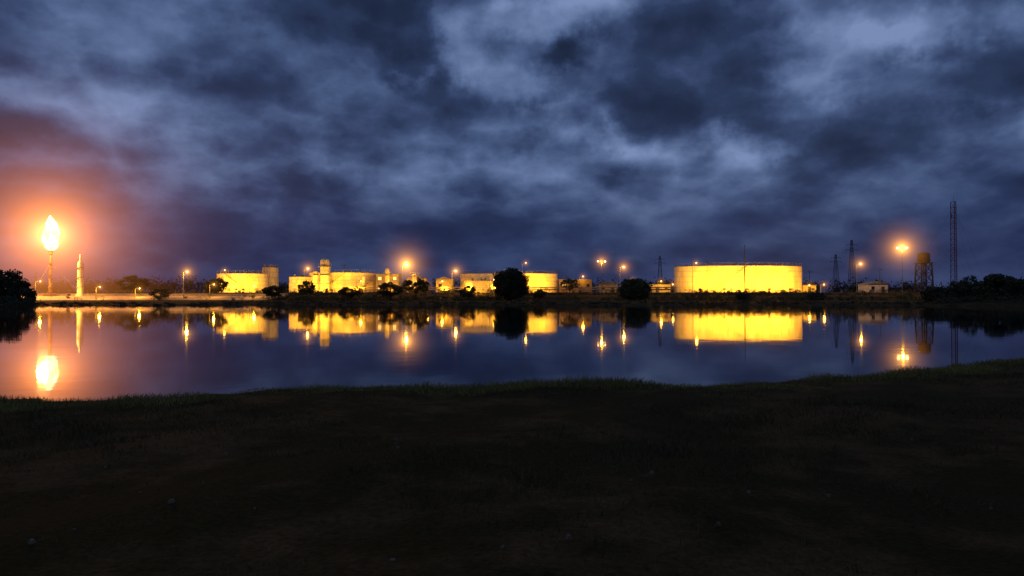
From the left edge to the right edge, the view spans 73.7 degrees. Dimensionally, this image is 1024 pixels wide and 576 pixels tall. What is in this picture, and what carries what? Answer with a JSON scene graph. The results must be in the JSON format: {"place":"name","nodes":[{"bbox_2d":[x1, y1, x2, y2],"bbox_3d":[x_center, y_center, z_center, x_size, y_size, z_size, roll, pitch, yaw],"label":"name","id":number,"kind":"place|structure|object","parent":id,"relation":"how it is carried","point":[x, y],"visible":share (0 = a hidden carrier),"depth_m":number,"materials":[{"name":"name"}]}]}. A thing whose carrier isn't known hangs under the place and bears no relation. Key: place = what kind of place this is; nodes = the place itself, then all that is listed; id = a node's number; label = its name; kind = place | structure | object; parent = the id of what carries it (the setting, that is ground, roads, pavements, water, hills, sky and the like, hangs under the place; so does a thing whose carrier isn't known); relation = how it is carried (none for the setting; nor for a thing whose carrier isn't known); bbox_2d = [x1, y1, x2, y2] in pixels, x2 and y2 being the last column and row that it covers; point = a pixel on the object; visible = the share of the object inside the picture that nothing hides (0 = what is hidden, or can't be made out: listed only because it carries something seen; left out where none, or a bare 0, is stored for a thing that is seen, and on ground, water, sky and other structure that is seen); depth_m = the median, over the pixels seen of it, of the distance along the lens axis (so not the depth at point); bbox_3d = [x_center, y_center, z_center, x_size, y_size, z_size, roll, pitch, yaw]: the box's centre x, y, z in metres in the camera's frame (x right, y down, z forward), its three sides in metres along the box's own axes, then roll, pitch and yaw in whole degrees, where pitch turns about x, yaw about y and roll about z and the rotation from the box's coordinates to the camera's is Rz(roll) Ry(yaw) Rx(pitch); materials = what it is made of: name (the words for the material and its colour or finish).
{"place":"outdoors","nodes":[
{"label":"outdoors","id":0,"kind":"place"},
{"bbox_2d":[21,296,277,299],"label":"dirt road","id":1,"kind":"structure","parent":0,"point":[137,298],"depth_m":220.32,"materials":[{"name":"brown soil"}]},
{"bbox_2d":[0,292,1023,575],"bbox_3d":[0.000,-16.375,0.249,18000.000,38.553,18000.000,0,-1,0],"label":"ground","id":2,"kind":"structure","parent":0,"point":[294,510],"depth_m":4.48,"materials":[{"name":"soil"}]},
{"bbox_2d":[0,269,28,301],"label":"broad tree","id":3,"kind":"object","parent":2,"relation":"on","point":[9,278],"visible":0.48,"depth_m":139.23,"materials":[{"name":"green plant"}]},
{"bbox_2d":[7,281,36,305],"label":"bush","id":4,"kind":"object","parent":2,"relation":"on","point":[19,289],"visible":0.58,"depth_m":137.07,"materials":[{"name":"green plant"}]},
{"bbox_2d":[35,215,72,296],"bbox_3d":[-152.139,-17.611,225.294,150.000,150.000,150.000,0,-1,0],"label":"gas flare stack","id":5,"kind":"object","parent":2,"relation":"on","point":[50,236],"visible":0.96,"depth_m":224.36,"materials":[{"name":"metal"}]},
{"bbox_2d":[76,254,83,295],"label":"vent stack","id":6,"kind":"object","parent":2,"relation":"on","point":[80,277],"visible":0.98,"depth_m":225.48,"materials":[{"name":"beige paint"}]},
{"bbox_2d":[115,275,150,290],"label":"round tree","id":7,"kind":"object","parent":2,"relation":"on","point":[142,283],"visible":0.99,"depth_m":236.75,"materials":[{"name":"green plant"}]},
{"bbox_2d":[148,288,170,298],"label":"bush","id":8,"kind":"object","parent":2,"relation":"on","point":[165,295],"visible":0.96,"depth_m":217.41,"materials":[{"name":"green plant"}]},
{"bbox_2d":[37,294,287,295],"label":"retaining wall","id":9,"kind":"structure","parent":2,"relation":"on","point":[159,294],"depth_m":230.92,"materials":[{"name":"concrete"}]},
{"bbox_2d":[22,293,287,293],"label":"coping","id":10,"kind":"object","parent":9,"relation":"on","point":[63,293],"visible":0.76,"depth_m":228.55,"materials":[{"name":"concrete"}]},
{"bbox_2d":[203,277,228,293],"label":"tree","id":11,"kind":"object","parent":2,"relation":"on","point":[217,287],"visible":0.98,"depth_m":231.63,"materials":[{"name":"green plant"}]},
{"bbox_2d":[216,270,267,291],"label":"storage tank","id":12,"kind":"object","parent":2,"relation":"on","point":[245,281],"visible":0.84,"depth_m":248.36,"materials":[{"name":"metal"}]},
{"bbox_2d":[262,264,278,291],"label":"storage tank","id":13,"kind":"object","parent":2,"relation":"on","point":[273,275],"visible":0.6,"depth_m":261.75,"materials":[{"name":"white metal"}]},
{"bbox_2d":[259,285,283,297],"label":"tree","id":14,"kind":"object","parent":2,"relation":"on","point":[268,290],"visible":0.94,"depth_m":216.87,"materials":[{"name":"green plant"}]},
{"bbox_2d":[289,274,311,291],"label":"storage tank","id":15,"kind":"object","parent":2,"relation":"on","point":[294,281],"visible":0.57,"depth_m":247.82,"materials":[{"name":"metal"}]},
{"bbox_2d":[297,280,316,294],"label":"tree","id":16,"kind":"object","parent":2,"relation":"on","point":[308,288],"visible":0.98,"depth_m":218.41,"materials":[{"name":"green plant"}]},
{"bbox_2d":[310,270,319,291],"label":"process tower","id":17,"kind":"structure","parent":2,"relation":"on","point":[315,275],"depth_m":240.92,"materials":[{"name":"beige metal"}]},
{"bbox_2d":[318,259,331,291],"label":"process tower","id":18,"kind":"structure","parent":2,"relation":"on","point":[325,272],"depth_m":240.79,"materials":[{"name":"beige metal"}]},
{"bbox_2d":[308,269,376,291],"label":"storage tank","id":19,"kind":"object","parent":2,"relation":"on","point":[339,280],"visible":0.6,"depth_m":247.25,"materials":[{"name":"metal"}]},
{"bbox_2d":[338,287,362,298],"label":"tree","id":20,"kind":"object","parent":2,"relation":"on","point":[354,291],"visible":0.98,"depth_m":215.02,"materials":[{"name":"green plant"}]},
{"bbox_2d":[360,275,366,291],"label":"process tower","id":21,"kind":"structure","parent":2,"relation":"on","point":[364,281],"depth_m":239.65,"materials":[{"name":"metal"}]},
{"bbox_2d":[383,268,391,288],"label":"process tower","id":22,"kind":"structure","parent":2,"relation":"on","point":[387,275],"depth_m":240.49,"materials":[{"name":"beige metal"}]},
{"bbox_2d":[376,274,401,291],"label":"walls","id":23,"kind":"structure","parent":2,"relation":"on","point":[398,281],"depth_m":248.09,"materials":[{"name":"paint"}]},
{"bbox_2d":[376,282,405,297],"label":"tree","id":24,"kind":"object","parent":2,"relation":"on","point":[384,290],"visible":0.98,"depth_m":214.49,"materials":[{"name":"green plant"}]},
{"bbox_2d":[410,272,418,284],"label":"process tower","id":25,"kind":"structure","parent":2,"relation":"on","point":[414,277],"depth_m":239.49,"materials":[{"name":"metal"}]},
{"bbox_2d":[402,277,430,296],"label":"tree","id":26,"kind":"object","parent":2,"relation":"on","point":[421,286],"visible":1,"depth_m":215.22,"materials":[{"name":"green plant"}]},
{"bbox_2d":[406,278,427,291],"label":"walls","id":27,"kind":"structure","parent":2,"relation":"on","point":[425,279],"depth_m":246.08,"materials":[{"name":"paint"}]},
{"bbox_2d":[436,279,453,291],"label":"walls","id":28,"kind":"structure","parent":2,"relation":"on","point":[447,283],"depth_m":245.05,"materials":[{"name":"paint"}]},
{"bbox_2d":[37,290,886,295],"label":"perimeter fence","id":29,"kind":"object","parent":2,"relation":"on","point":[529,292],"visible":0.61,"depth_m":229.29,"materials":[{"name":"metal"}]},
{"bbox_2d":[457,285,475,298],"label":"tree","id":30,"kind":"object","parent":2,"relation":"on","point":[467,289],"visible":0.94,"depth_m":217.19,"materials":[{"name":"green plant"}]},
{"bbox_2d":[462,278,493,292],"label":"building","id":31,"kind":"structure","parent":2,"relation":"on","point":[481,286],"depth_m":235.04,"materials":[{"name":"beige paint"}]},
{"bbox_2d":[65,288,930,300],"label":"bank shrubs","id":32,"kind":"object","parent":2,"relation":"on","point":[791,296],"visible":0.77,"depth_m":217.10,"materials":[{"name":"green plant"}]},
{"bbox_2d":[460,270,557,291],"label":"storage tank","id":33,"kind":"object","parent":2,"relation":"on","point":[542,279],"visible":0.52,"depth_m":245.43,"materials":[{"name":"beige metal"}]},
{"bbox_2d":[16,393,1003,560],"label":"pebbles","id":34,"kind":"object","parent":2,"relation":"on","point":[33,541],"visible":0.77,"depth_m":4.29,"materials":[{"name":"stone"}]},
{"bbox_2d":[491,267,529,300],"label":"round tree","id":35,"kind":"object","parent":2,"relation":"on","point":[510,283],"visible":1,"depth_m":209.33,"materials":[{"name":"green plant"}]},
{"bbox_2d":[0,357,1023,411],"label":"shore grass","id":36,"kind":"structure","parent":2,"relation":"on","point":[633,381],"depth_m":11.60,"materials":[{"name":"green plant"}]},
{"bbox_2d":[0,290,1023,306],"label":"shoreline reeds","id":37,"kind":"object","parent":2,"relation":"on","point":[939,300],"visible":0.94,"depth_m":157.27,"materials":[{"name":"green plant"}]},
{"bbox_2d":[349,287,674,292],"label":"pipe rack","id":38,"kind":"object","parent":2,"relation":"on","point":[438,289],"visible":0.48,"depth_m":236.07,"materials":[{"name":"metal"}]},
{"bbox_2d":[5,272,1022,291],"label":"distant tree line","id":39,"kind":"object","parent":2,"relation":"on","point":[109,286],"visible":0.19,"depth_m":310.25,"materials":[{"name":"green plant"}]},
{"bbox_2d":[532,289,546,299],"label":"bush","id":40,"kind":"object","parent":2,"relation":"on","point":[539,294],"visible":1,"depth_m":216.39,"materials":[{"name":"green plant"}]},
{"bbox_2d":[560,278,579,294],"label":"tree","id":41,"kind":"object","parent":2,"relation":"on","point":[570,281],"visible":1,"depth_m":225.50,"materials":[{"name":"green plant"}]},
{"bbox_2d":[559,280,591,291],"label":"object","id":42,"kind":"structure","parent":2,"relation":"on","point":[582,283],"depth_m":246.05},
{"bbox_2d":[597,260,605,291],"bbox_3d":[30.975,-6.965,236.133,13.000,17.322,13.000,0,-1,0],"label":"street lamp","id":43,"kind":"object","parent":2,"relation":"on","point":[601,272],"visible":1,"depth_m":236.01,"materials":[{"name":"metal"}]},
{"bbox_2d":[596,281,617,291],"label":"storage shed","id":44,"kind":"structure","parent":2,"relation":"on","point":[608,284],"depth_m":252.03,"materials":[{"name":"paint"}]},
{"bbox_2d":[616,278,652,299],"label":"round tree","id":45,"kind":"object","parent":2,"relation":"on","point":[631,289],"visible":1,"depth_m":211.97,"materials":[{"name":"green plant"}]},
{"bbox_2d":[650,284,669,291],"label":"storage shed","id":46,"kind":"structure","parent":2,"relation":"on","point":[662,285],"depth_m":249.01,"materials":[{"name":"paint"}]},
{"bbox_2d":[655,256,665,280],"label":"power pylon","id":47,"kind":"object","parent":2,"relation":"on","point":[660,259],"visible":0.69,"depth_m":370.23,"materials":[{"name":"metal"}]},
{"bbox_2d":[692,262,696,292],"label":"street lamp","id":48,"kind":"object","parent":2,"relation":"on","point":[692,277],"visible":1,"depth_m":234.06,"materials":[{"name":"metal"}]},
{"bbox_2d":[674,262,801,291],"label":"storage tank","id":49,"kind":"object","parent":2,"relation":"on","point":[719,278],"visible":0.89,"depth_m":243.81,"materials":[{"name":"beige metal"}]},
{"bbox_2d":[735,292,751,299],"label":"bush","id":50,"kind":"object","parent":2,"relation":"on","point":[742,295],"visible":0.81,"depth_m":213.19,"materials":[{"name":"green plant"}]},
{"bbox_2d":[743,245,746,291],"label":"lightning mast","id":51,"kind":"object","parent":2,"relation":"on","point":[744,257],"visible":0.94,"depth_m":236.02,"materials":[{"name":"metal"}]},
{"bbox_2d":[802,285,816,291],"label":"storage shed","id":52,"kind":"structure","parent":2,"relation":"on","point":[808,287],"depth_m":250.02,"materials":[{"name":"paint"}]},
{"bbox_2d":[806,292,825,299],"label":"bush","id":53,"kind":"object","parent":2,"relation":"on","point":[813,294],"visible":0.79,"depth_m":212.85,"materials":[{"name":"green plant"}]},
{"bbox_2d":[830,254,841,287],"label":"power pylon","id":54,"kind":"object","parent":2,"relation":"on","point":[836,266],"visible":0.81,"depth_m":380.23,"materials":[{"name":"metal"}]},
{"bbox_2d":[845,240,856,285],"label":"power pylon","id":55,"kind":"object","parent":2,"relation":"on","point":[852,253],"visible":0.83,"depth_m":330.29,"materials":[{"name":"metal"}]},
{"bbox_2d":[856,263,860,291],"bbox_3d":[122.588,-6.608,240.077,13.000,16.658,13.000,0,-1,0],"label":"street lamp","id":56,"kind":"object","parent":2,"relation":"on","point":[856,277],"visible":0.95,"depth_m":240.04,"materials":[{"name":"metal"}]},
{"bbox_2d":[858,281,887,291],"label":"storage shed","id":57,"kind":"structure","parent":2,"relation":"on","point":[868,286],"depth_m":246.04,"materials":[{"name":"white paint"}]},
{"bbox_2d":[896,247,907,292],"bbox_3d":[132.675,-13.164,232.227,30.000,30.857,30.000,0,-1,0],"label":"street lamp","id":58,"kind":"object","parent":2,"relation":"on","point":[902,269],"visible":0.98,"depth_m":231.96,"materials":[{"name":"metal"}]},
{"bbox_2d":[914,252,933,291],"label":"water tower","id":59,"kind":"structure","parent":2,"relation":"on","point":[923,259],"depth_m":238.98,"materials":[{"name":"metal"}]},
{"bbox_2d":[918,286,949,301],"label":"bush","id":60,"kind":"object","parent":2,"relation":"on","point":[932,292],"visible":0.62,"depth_m":165.06,"materials":[{"name":"green plant"}]},
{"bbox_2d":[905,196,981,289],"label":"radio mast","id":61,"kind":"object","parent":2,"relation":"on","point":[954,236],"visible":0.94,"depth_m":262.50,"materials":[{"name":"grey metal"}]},
{"bbox_2d":[945,275,991,301],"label":"broad tree","id":62,"kind":"object","parent":2,"relation":"on","point":[962,287],"visible":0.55,"depth_m":155.33,"materials":[{"name":"green plant"}]},
{"bbox_2d":[970,273,1022,299],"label":"broad tree","id":63,"kind":"object","parent":2,"relation":"on","point":[992,283],"visible":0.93,"depth_m":146.76,"materials":[{"name":"green plant"}]},
{"bbox_2d":[1000,278,1023,295],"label":"broad tree","id":64,"kind":"object","parent":2,"relation":"on","point":[1020,286],"visible":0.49,"depth_m":144.42,"materials":[{"name":"green plant"}]},
{"bbox_2d":[0,305,1023,400],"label":"lake water","id":65,"kind":"structure","parent":0,"point":[55,352],"depth_m":23.70,"materials":[{"name":"blue liquid"}]},
{"bbox_2d":[0,0,1023,291],"label":"sky","id":66,"kind":"structure","parent":0,"point":[168,139],"materials":[{"name":"blue"}]}
]}

